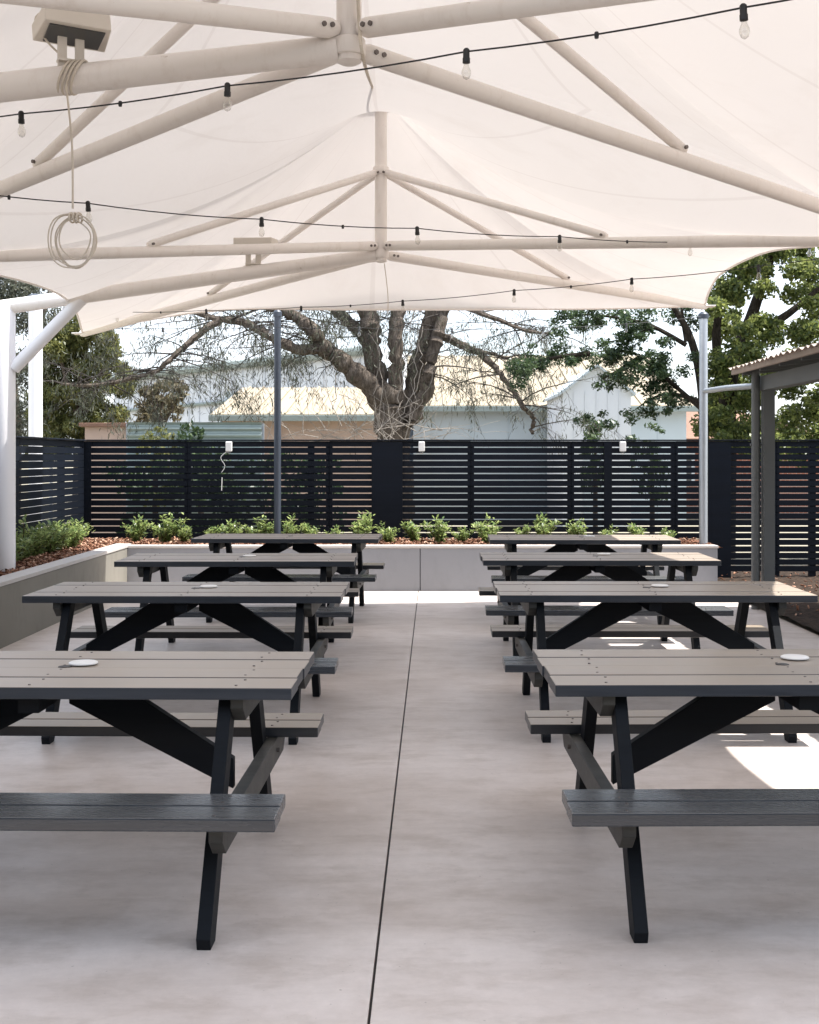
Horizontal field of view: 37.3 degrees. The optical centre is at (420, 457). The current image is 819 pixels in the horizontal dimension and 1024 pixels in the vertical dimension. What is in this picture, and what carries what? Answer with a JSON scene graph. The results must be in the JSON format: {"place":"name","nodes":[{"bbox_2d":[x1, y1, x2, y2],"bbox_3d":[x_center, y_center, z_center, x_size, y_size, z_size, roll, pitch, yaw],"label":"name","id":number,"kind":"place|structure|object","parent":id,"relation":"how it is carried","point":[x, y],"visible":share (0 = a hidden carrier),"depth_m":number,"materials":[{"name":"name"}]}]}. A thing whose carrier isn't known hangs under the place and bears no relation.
{"place":"outdoors","nodes":[
{"label":"outdoors","id":0,"kind":"place"},
{"bbox_2d":[208,386,377,526],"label":"house","id":1,"kind":"structure","parent":0,"point":[289,417],"depth_m":26.50,"materials":[{"name":"beige metal"}]},
{"bbox_2d":[0,591,818,1023],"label":"patio floor","id":2,"kind":"structure","parent":0,"point":[504,897],"depth_m":4.36,"materials":[{"name":"concrete"}]},
{"bbox_2d":[0,651,323,949],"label":"picnic table","id":3,"kind":"object","parent":2,"relation":"on","point":[111,693],"visible":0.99,"depth_m":4.12,"materials":[{"name":"wood"}]},
{"bbox_2d":[69,659,97,665],"bbox_3d":[-1.233,0.750,4.434,0.104,0.010,0.104,0,0,0],"label":"umbrella hole cap","id":4,"kind":"object","parent":3,"relation":"on","point":[84,662],"visible":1,"depth_m":4.41,"materials":[{"name":"white plastic"}]},
{"bbox_2d":[22,582,352,744],"bbox_3d":[-1.305,1.126,6.991,1.746,0.743,1.494,0,0,1],"label":"picnic table","id":5,"kind":"object","parent":2,"relation":"on","point":[168,601],"visible":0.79,"depth_m":6.97,"materials":[{"name":"wood"}]},
{"bbox_2d":[199,585,217,587],"bbox_3d":[-1.235,0.750,7.057,0.104,0.010,0.104,0,0,0],"label":"umbrella hole cap","id":6,"kind":"object","parent":5,"relation":"on","point":[207,586],"visible":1,"depth_m":7.02,"materials":[{"name":"white plastic"}]},
{"bbox_2d":[104,553,359,657],"bbox_3d":[-1.362,1.126,9.193,1.746,0.743,1.494,0,0,-1],"label":"picnic table","id":7,"kind":"object","parent":2,"relation":"on","point":[225,566],"visible":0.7,"depth_m":8.89,"materials":[{"name":"wood"}]},
{"bbox_2d":[182,534,384,622],"bbox_3d":[-1.257,1.126,11.623,1.746,0.743,1.494,0,0,2],"label":"picnic table","id":8,"kind":"object","parent":2,"relation":"on","point":[298,543],"visible":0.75,"depth_m":11.30,"materials":[{"name":"wood"}]},
{"bbox_2d":[368,596,417,1023],"bbox_3d":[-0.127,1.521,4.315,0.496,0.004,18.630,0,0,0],"label":"joint filler","id":9,"kind":"object","parent":2,"relation":"in","point":[370,1009],"visible":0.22,"depth_m":4.49,"materials":[{"name":"black rubber"}]},
{"bbox_2d":[487,535,683,624],"bbox_3d":[1.513,1.126,11.481,1.746,0.743,1.494,0,0,1],"label":"picnic table","id":10,"kind":"object","parent":2,"relation":"on","point":[595,543],"visible":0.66,"depth_m":11.19,"materials":[{"name":"wood"}]},
{"bbox_2d":[478,552,733,655],"bbox_3d":[1.332,1.126,9.272,1.746,0.743,1.494,0,0,1],"label":"picnic table","id":11,"kind":"object","parent":2,"relation":"on","point":[576,566],"visible":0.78,"depth_m":8.96,"materials":[{"name":"wood"}]},
{"bbox_2d":[490,581,817,742],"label":"picnic table","id":12,"kind":"object","parent":2,"relation":"on","point":[622,600],"visible":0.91,"depth_m":7.01,"materials":[{"name":"wood"}]},
{"bbox_2d":[651,584,668,586],"bbox_3d":[1.397,0.750,7.098,0.104,0.010,0.104,0,0,0],"label":"umbrella hole cap","id":13,"kind":"object","parent":12,"relation":"on","point":[659,585],"visible":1,"depth_m":7.06,"materials":[{"name":"white plastic"}]},
{"bbox_2d":[525,649,818,942],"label":"picnic table","id":14,"kind":"object","parent":2,"relation":"on","point":[732,691],"visible":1,"depth_m":4.17,"materials":[{"name":"wood"}]},
{"bbox_2d":[780,654,808,659],"bbox_3d":[1.404,0.750,4.556,0.104,0.010,0.104,0,0,0],"label":"umbrella hole cap","id":15,"kind":"object","parent":14,"relation":"on","point":[794,657],"visible":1,"depth_m":4.54,"materials":[{"name":"white plastic"}]},
{"bbox_2d":[1,124,818,453],"label":"sky","id":16,"kind":"structure","parent":0,"point":[776,306],"materials":[{"name":"white"}]},
{"bbox_2d":[20,467,818,634],"bbox_3d":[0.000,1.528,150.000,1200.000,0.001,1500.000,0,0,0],"label":"ground","id":17,"kind":"structure","parent":0,"point":[788,619],"depth_m":24.61,"materials":[{"name":"brown soil"}]},
{"bbox_2d":[28,294,42,527],"bbox_3d":[-5.398,-0.383,17.000,0.238,3.800,0.237,0,0,0],"label":"support post","id":18,"kind":"object","parent":17,"relation":"on","point":[35,384],"visible":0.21,"depth_m":16.92,"materials":[{"name":"white metal"}]},
{"bbox_2d":[0,277,71,500],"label":"gum tree","id":19,"kind":"object","parent":17,"relation":"on","point":[15,288],"visible":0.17,"depth_m":26.27,"materials":[{"name":"green plant"}]},
{"bbox_2d":[16,436,85,537],"bbox_3d":[-4.125,0.652,6.388,0.125,1.731,16.777,0,0,0],"label":"slat fence","id":20,"kind":"object","parent":17,"relation":"on","point":[69,452],"visible":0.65,"depth_m":13.39,"materials":[{"name":"black metal"}]},
{"bbox_2d":[0,544,130,648],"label":"planter wall","id":21,"kind":"structure","parent":17,"relation":"on","point":[19,620],"depth_m":10.59,"materials":[{"name":"concrete"}]},
{"bbox_2d":[23,315,136,521],"bbox_3d":[-6.531,-0.746,22.998,2.418,4.498,2.041,0,0,0],"label":"tree","id":22,"kind":"object","parent":17,"relation":"on","point":[60,425],"visible":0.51,"depth_m":22.45,"materials":[{"name":"green plant"}]},
{"bbox_2d":[79,423,126,532],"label":"brick outhouse","id":23,"kind":"structure","parent":17,"relation":"on","point":[92,432],"depth_m":21.00,"materials":[{"name":"brick"}]},
{"bbox_2d":[135,426,178,525],"bbox_3d":[-3.813,0.523,17.610,0.786,1.949,1.066,0,0,-22],"label":"bush","id":24,"kind":"object","parent":17,"relation":"on","point":[151,437],"visible":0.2,"depth_m":17.50,"materials":[{"name":"green plant"}]},
{"bbox_2d":[132,377,189,421],"bbox_3d":[-5.128,-0.072,24.009,1.121,3.140,1.621,0,0,-12],"label":"tree","id":25,"kind":"object","parent":17,"relation":"on","point":[168,410],"visible":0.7,"depth_m":23.81,"materials":[{"name":"green plant"}]},
{"bbox_2d":[161,419,227,512],"bbox_3d":[-3.218,0.472,17.594,1.111,2.050,1.007,0,0,0],"label":"bush","id":26,"kind":"object","parent":17,"relation":"on","point":[194,433],"visible":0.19,"depth_m":17.49,"materials":[{"name":"green plant"}]},
{"bbox_2d":[126,422,263,532],"bbox_3d":[-3.451,0.482,18.539,2.107,2.030,0.122,0,0,0],"label":"corrugated fence","id":27,"kind":"object","parent":17,"relation":"on","point":[234,431],"visible":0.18,"depth_m":18.50,"materials":[{"name":"green metal"}]},
{"bbox_2d":[102,447,346,532],"bbox_3d":[-2.570,0.717,15.860,3.254,1.730,1.118,0,0,0],"label":"hedge","id":28,"kind":"object","parent":17,"relation":"on","point":[232,493],"visible":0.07,"depth_m":15.80,"materials":[{"name":"green plant"}]},
{"bbox_2d":[109,346,412,493],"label":"hall","id":29,"kind":"structure","parent":17,"relation":"on","point":[202,405],"depth_m":39.14,"materials":[{"name":"grey metal"}]},
{"bbox_2d":[164,392,235,414],"bbox_3d":[-5.966,-1.752,39.211,6.341,0.700,0.001,0,0,30],"label":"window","id":30,"kind":"structure","parent":29,"relation":"in","point":[229,392],"depth_m":39.44,"materials":[{"name":"grey glass"}]},
{"bbox_2d":[16,287,642,532],"bbox_3d":[-1.644,-2.930,19.992,10.562,9.142,6.272,0,0,0],"label":"bare tree","id":31,"kind":"object","parent":17,"relation":"on","point":[395,407],"visible":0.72,"depth_m":19.50,"materials":[{"name":"brown plant"}]},
{"bbox_2d":[78,539,722,547],"bbox_3d":[-0.368,1.020,14.410,7.577,0.077,1.380,0,0,0],"label":"garden bed","id":32,"kind":"object","parent":17,"relation":"on","point":[349,543],"visible":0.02,"depth_m":14.17,"materials":[{"name":"soil"}]},
{"bbox_2d":[65,518,93,543],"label":"shrub","id":33,"kind":"object","parent":32,"relation":"on","point":[75,526],"visible":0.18,"depth_m":13.96,"materials":[{"name":"green plant"}]},
{"bbox_2d":[120,514,150,543],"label":"shrub","id":34,"kind":"object","parent":32,"relation":"on","point":[135,535],"visible":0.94,"depth_m":14.12,"materials":[{"name":"green plant"}]},
{"bbox_2d":[141,512,190,544],"bbox_3d":[-2.980,0.839,14.119,0.568,0.398,0.330,0,0,-22],"label":"shrub","id":35,"kind":"object","parent":32,"relation":"on","point":[165,533],"visible":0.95,"depth_m":14.11,"materials":[{"name":"green plant"}]},
{"bbox_2d":[172,519,191,542],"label":"shrub","id":36,"kind":"object","parent":32,"relation":"on","point":[183,535],"visible":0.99,"depth_m":14.16,"materials":[{"name":"green plant"}]},
{"bbox_2d":[204,525,221,533],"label":"shrub","id":37,"kind":"object","parent":32,"relation":"on","point":[207,531],"visible":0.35,"depth_m":14.20,"materials":[{"name":"green plant"}]},
{"bbox_2d":[218,518,243,533],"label":"shrub","id":38,"kind":"object","parent":32,"relation":"on","point":[231,530],"visible":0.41,"depth_m":14.18,"materials":[{"name":"green plant"}]},
{"bbox_2d":[233,515,285,533],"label":"shrub","id":39,"kind":"object","parent":32,"relation":"on","point":[258,530],"visible":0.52,"depth_m":14.01,"materials":[{"name":"green plant"}]},
{"bbox_2d":[273,310,281,533],"bbox_3d":[-1.654,-0.312,14.000,0.150,2.780,0.150,0,0,0],"label":"support post","id":40,"kind":"object","parent":32,"relation":"on","point":[277,315],"visible":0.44,"depth_m":13.97,"materials":[{"name":"grey metal"}]},
{"bbox_2d":[266,513,308,533],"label":"shrub","id":41,"kind":"object","parent":32,"relation":"on","point":[290,529],"visible":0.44,"depth_m":14.21,"materials":[{"name":"green plant"}]},
{"bbox_2d":[301,523,319,533],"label":"shrub","id":42,"kind":"object","parent":32,"relation":"on","point":[306,530],"visible":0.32,"depth_m":14.13,"materials":[{"name":"green plant"}]},
{"bbox_2d":[323,524,343,533],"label":"shrub","id":43,"kind":"object","parent":32,"relation":"on","point":[337,531],"visible":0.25,"depth_m":14.13,"materials":[{"name":"green plant"}]},
{"bbox_2d":[349,510,376,533],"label":"shrub","id":44,"kind":"object","parent":32,"relation":"on","point":[363,526],"visible":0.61,"depth_m":14.22,"materials":[{"name":"green plant"}]},
{"bbox_2d":[375,521,399,542],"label":"shrub","id":45,"kind":"object","parent":32,"relation":"on","point":[387,537],"visible":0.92,"depth_m":14.10,"materials":[{"name":"green plant"}]},
{"bbox_2d":[401,520,420,542],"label":"shrub","id":46,"kind":"object","parent":32,"relation":"on","point":[412,531],"visible":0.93,"depth_m":14.25,"materials":[{"name":"green plant"}]},
{"bbox_2d":[421,514,452,544],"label":"shrub","id":47,"kind":"object","parent":32,"relation":"on","point":[439,529],"visible":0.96,"depth_m":14.05,"materials":[{"name":"green plant"}]},
{"bbox_2d":[446,526,473,543],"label":"shrub","id":48,"kind":"object","parent":32,"relation":"on","point":[462,537],"visible":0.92,"depth_m":14.15,"materials":[{"name":"green plant"}]},
{"bbox_2d":[471,512,501,544],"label":"shrub","id":49,"kind":"object","parent":32,"relation":"on","point":[483,533],"visible":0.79,"depth_m":14.15,"materials":[{"name":"green plant"}]},
{"bbox_2d":[513,523,531,534],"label":"shrub","id":50,"kind":"object","parent":32,"relation":"on","point":[526,531],"visible":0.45,"depth_m":14.23,"materials":[{"name":"green plant"}]},
{"bbox_2d":[532,511,559,534],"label":"shrub","id":51,"kind":"object","parent":32,"relation":"on","point":[540,528],"visible":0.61,"depth_m":14.21,"materials":[{"name":"green plant"}]},
{"bbox_2d":[562,518,587,534],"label":"shrub","id":52,"kind":"object","parent":32,"relation":"on","point":[573,527],"visible":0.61,"depth_m":14.22,"materials":[{"name":"green plant"}]},
{"bbox_2d":[599,524,617,534],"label":"shrub","id":53,"kind":"object","parent":32,"relation":"on","point":[605,532],"visible":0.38,"depth_m":14.25,"materials":[{"name":"green plant"}]},
{"bbox_2d":[627,522,646,544],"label":"shrub","id":54,"kind":"object","parent":32,"relation":"on","point":[634,532],"visible":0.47,"depth_m":14.05,"materials":[{"name":"green plant"}]},
{"bbox_2d":[659,527,676,537],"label":"shrub","id":55,"kind":"object","parent":32,"relation":"on","point":[667,533],"visible":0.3,"depth_m":14.06,"materials":[{"name":"green plant"}]},
{"bbox_2d":[698,312,708,544],"bbox_3d":[3.231,-0.292,13.880,0.150,2.740,0.150,0,0,0],"label":"support post","id":56,"kind":"object","parent":32,"relation":"on","point":[703,431],"visible":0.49,"depth_m":13.84,"materials":[{"name":"metal"}]},
{"bbox_2d":[117,316,701,334],"bbox_3d":[-0.293,-1.466,13.581,6.983,0.277,0.078,0,0,-3],"label":"festoon string","id":57,"kind":"object","parent":56,"relation":"hanging from","point":[359,330],"visible":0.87,"depth_m":13.58,"materials":[{"name":"black rubber"}]},
{"bbox_2d":[127,545,718,591],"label":"planter wall","id":58,"kind":"structure","parent":17,"relation":"on","point":[418,568],"depth_m":13.58,"materials":[{"name":"grey concrete"}]},
{"bbox_2d":[78,440,818,577],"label":"slat fence","id":59,"kind":"object","parent":17,"relation":"on","point":[386,483],"visible":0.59,"depth_m":14.79,"materials":[{"name":"black metal"}]},
{"bbox_2d":[220,442,231,490],"bbox_3d":[-2.365,0.108,14.735,0.143,0.595,0.056,0,0,0],"label":"fence light","id":60,"kind":"object","parent":59,"relation":"attached to","point":[228,446],"visible":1,"depth_m":14.71,"materials":[{"name":"white plastic"}]},
{"bbox_2d":[419,442,424,452],"bbox_3d":[0.009,-0.115,14.735,0.076,0.150,0.056,0,0,0],"label":"fence light","id":61,"kind":"object","parent":59,"relation":"attached to","point":[421,446],"visible":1,"depth_m":14.71,"materials":[{"name":"white plastic"}]},
{"bbox_2d":[619,442,625,450],"bbox_3d":[2.451,-0.115,14.735,0.076,0.150,0.056,0,0,0],"label":"fence light","id":62,"kind":"object","parent":59,"relation":"attached to","point":[622,446],"visible":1,"depth_m":14.71,"materials":[{"name":"white plastic"}]},
{"bbox_2d":[543,364,635,526],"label":"shed","id":63,"kind":"structure","parent":17,"relation":"on","point":[585,397],"depth_m":25.50,"materials":[{"name":"metal"}]},
{"bbox_2d":[584,447,603,526],"bbox_3d":[3.697,0.623,25.479,0.560,1.750,0.018,0,0,0],"label":"door","id":64,"kind":"structure","parent":63,"relation":"in","point":[596,447],"depth_m":25.47,"materials":[{"name":"metal"}]},
{"bbox_2d":[578,416,619,532],"bbox_3d":[3.167,0.366,21.975,0.741,2.264,1.100,0,0,23],"label":"bush","id":65,"kind":"object","parent":17,"relation":"on","point":[592,436],"visible":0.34,"depth_m":21.88,"materials":[{"name":"green plant"}]},
{"bbox_2d":[503,285,714,439],"bbox_3d":[2.645,-0.841,17.234,3.010,3.775,1.332,0,0,0],"label":"feathery tree","id":66,"kind":"object","parent":17,"relation":"on","point":[656,372],"visible":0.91,"depth_m":17.11,"materials":[{"name":"green plant"}]},
{"bbox_2d":[625,422,668,532],"bbox_3d":[3.950,0.433,20.993,0.915,2.130,1.095,0,0,0],"label":"bush","id":67,"kind":"object","parent":17,"relation":"on","point":[632,436],"visible":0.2,"depth_m":20.89,"materials":[{"name":"green plant"}]},
{"bbox_2d":[686,412,818,512],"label":"house","id":68,"kind":"structure","parent":17,"relation":"on","point":[689,432],"depth_m":30.00,"materials":[{"name":"beige brick"}]},
{"bbox_2d":[686,453,694,480],"bbox_3d":[6.063,0.297,29.987,1.400,0.800,0.046,0,0,0],"label":"window","id":69,"kind":"structure","parent":68,"relation":"in","point":[686,453],"depth_m":29.97,"materials":[{"name":"white glass"}]},
{"bbox_2d":[688,247,818,558],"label":"leafy tree","id":70,"kind":"object","parent":17,"relation":"on","point":[755,327],"visible":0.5,"depth_m":17.26,"materials":[{"name":"green plant"}]},
{"bbox_2d":[717,565,818,631],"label":"garden bed","id":71,"kind":"object","parent":17,"relation":"on","point":[809,617],"visible":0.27,"depth_m":13.60,"materials":[{"name":"brown soil"}]},
{"bbox_2d":[0,536,818,615],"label":"bark mulch","id":72,"kind":"object","parent":71,"relation":"on","point":[65,552],"visible":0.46,"depth_m":13.82,"materials":[{"name":"brown wood"}]},
{"bbox_2d":[703,342,818,609],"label":"pergola","id":73,"kind":"object","parent":71,"relation":"on","point":[798,366],"visible":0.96,"depth_m":11.89,"materials":[{"name":"grey paint"}]},
{"bbox_2d":[407,354,698,519],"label":"warehouse","id":74,"kind":"structure","parent":0,"point":[673,424],"depth_m":29.00,"materials":[{"name":"grey metal"}]},
{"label":"garden bed","id":75,"kind":"structure","parent":0,"visible":0},
{"bbox_2d":[16,532,33,560],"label":"shrub","id":76,"kind":"object","parent":75,"relation":"on","point":[25,552],"visible":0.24,"depth_m":11.56,"materials":[{"name":"green plant"}]},
{"bbox_2d":[16,514,49,560],"bbox_3d":[-3.868,0.787,11.853,0.520,0.481,0.516,0,0,-15],"label":"shrub","id":77,"kind":"object","parent":75,"relation":"on","point":[23,533],"visible":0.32,"depth_m":11.78,"materials":[{"name":"green plant"}]},
{"bbox_2d":[17,521,66,555],"bbox_3d":[-3.854,0.840,12.161,0.318,0.396,0.547,0,0,32],"label":"shrub","id":78,"kind":"object","parent":75,"relation":"on","point":[40,550],"visible":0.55,"depth_m":12.18,"materials":[{"name":"green plant"}]},
{"bbox_2d":[42,520,75,552],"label":"shrub","id":79,"kind":"object","parent":75,"relation":"on","point":[51,546],"visible":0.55,"depth_m":12.57,"materials":[{"name":"green plant"}]},
{"bbox_2d":[53,520,65,531],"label":"shrub","id":80,"kind":"object","parent":75,"relation":"on","point":[56,524],"visible":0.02,"depth_m":13.49,"materials":[{"name":"green plant"}]},
{"bbox_2d":[47,520,72,550],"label":"shrub","id":81,"kind":"object","parent":75,"relation":"on","point":[63,542],"visible":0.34,"depth_m":12.91,"materials":[{"name":"green plant"}]},
{"bbox_2d":[59,518,94,547],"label":"shrub","id":82,"kind":"object","parent":75,"relation":"on","point":[72,541],"visible":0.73,"depth_m":13.23,"materials":[{"name":"green plant"}]},
{"bbox_2d":[0,62,818,570],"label":"shade canopy","id":83,"kind":"object","parent":75,"relation":"on","point":[354,148],"visible":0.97,"depth_m":10.27,"materials":[{"name":"white fabric"}]},
{"bbox_2d":[233,237,277,265],"bbox_3d":[-1.464,-1.790,10.700,0.376,0.284,0.215,0,0,4],"label":"floodlight","id":84,"kind":"object","parent":83,"relation":"attached to","point":[260,240],"visible":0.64,"depth_m":10.60,"materials":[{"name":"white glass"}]},
{"bbox_2d":[356,0,372,88],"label":"power cable","id":85,"kind":"object","parent":83,"relation":"attached to","point":[361,43],"visible":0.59,"depth_m":5.07,"materials":[{"name":"white plastic"}]},
{"bbox_2d":[384,263,387,313],"bbox_3d":[-0.306,-1.488,10.711,0.047,0.441,0.007,0,0,-34],"label":"hanging cord","id":86,"kind":"object","parent":83,"relation":"hanging from","point":[386,284],"visible":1,"depth_m":10.71,"materials":[{"name":"white plastic"}]},
{"bbox_2d":[0,195,810,249],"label":"festoon string","id":87,"kind":"object","parent":83,"relation":"hanging from","point":[260,219],"visible":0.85,"depth_m":7.05,"materials":[{"name":"black rubber"}]},
{"bbox_2d":[53,258,818,314],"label":"festoon string","id":88,"kind":"object","parent":83,"relation":"hanging from","point":[513,290],"visible":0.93,"depth_m":10.15,"materials":[{"name":"black rubber"}]},
{"bbox_2d":[0,0,818,213],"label":"shade canopy","id":89,"kind":"object","parent":75,"relation":"on","point":[716,84],"visible":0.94,"depth_m":6.03,"materials":[{"name":"white fabric"}]},
{"bbox_2d":[34,13,97,268],"bbox_3d":[-1.495,-1.343,5.133,0.278,1.115,0.183,0,0,0],"label":"cable coil","id":90,"kind":"object","parent":89,"relation":"hanging from","point":[74,216],"visible":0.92,"depth_m":5.07,"materials":[{"name":"white plastic"}]},
{"bbox_2d":[32,8,110,65],"bbox_3d":[-1.474,-1.750,5.150,0.308,0.258,0.182,0,0,-30],"label":"floodlight","id":91,"kind":"object","parent":89,"relation":"attached to","point":[80,32],"visible":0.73,"depth_m":5.11,"materials":[{"name":"white metal"}]},
{"bbox_2d":[0,0,790,137],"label":"festoon string","id":92,"kind":"object","parent":89,"relation":"hanging from","point":[743,15],"visible":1,"depth_m":4.48,"materials":[{"name":"black rubber"}]}
]}

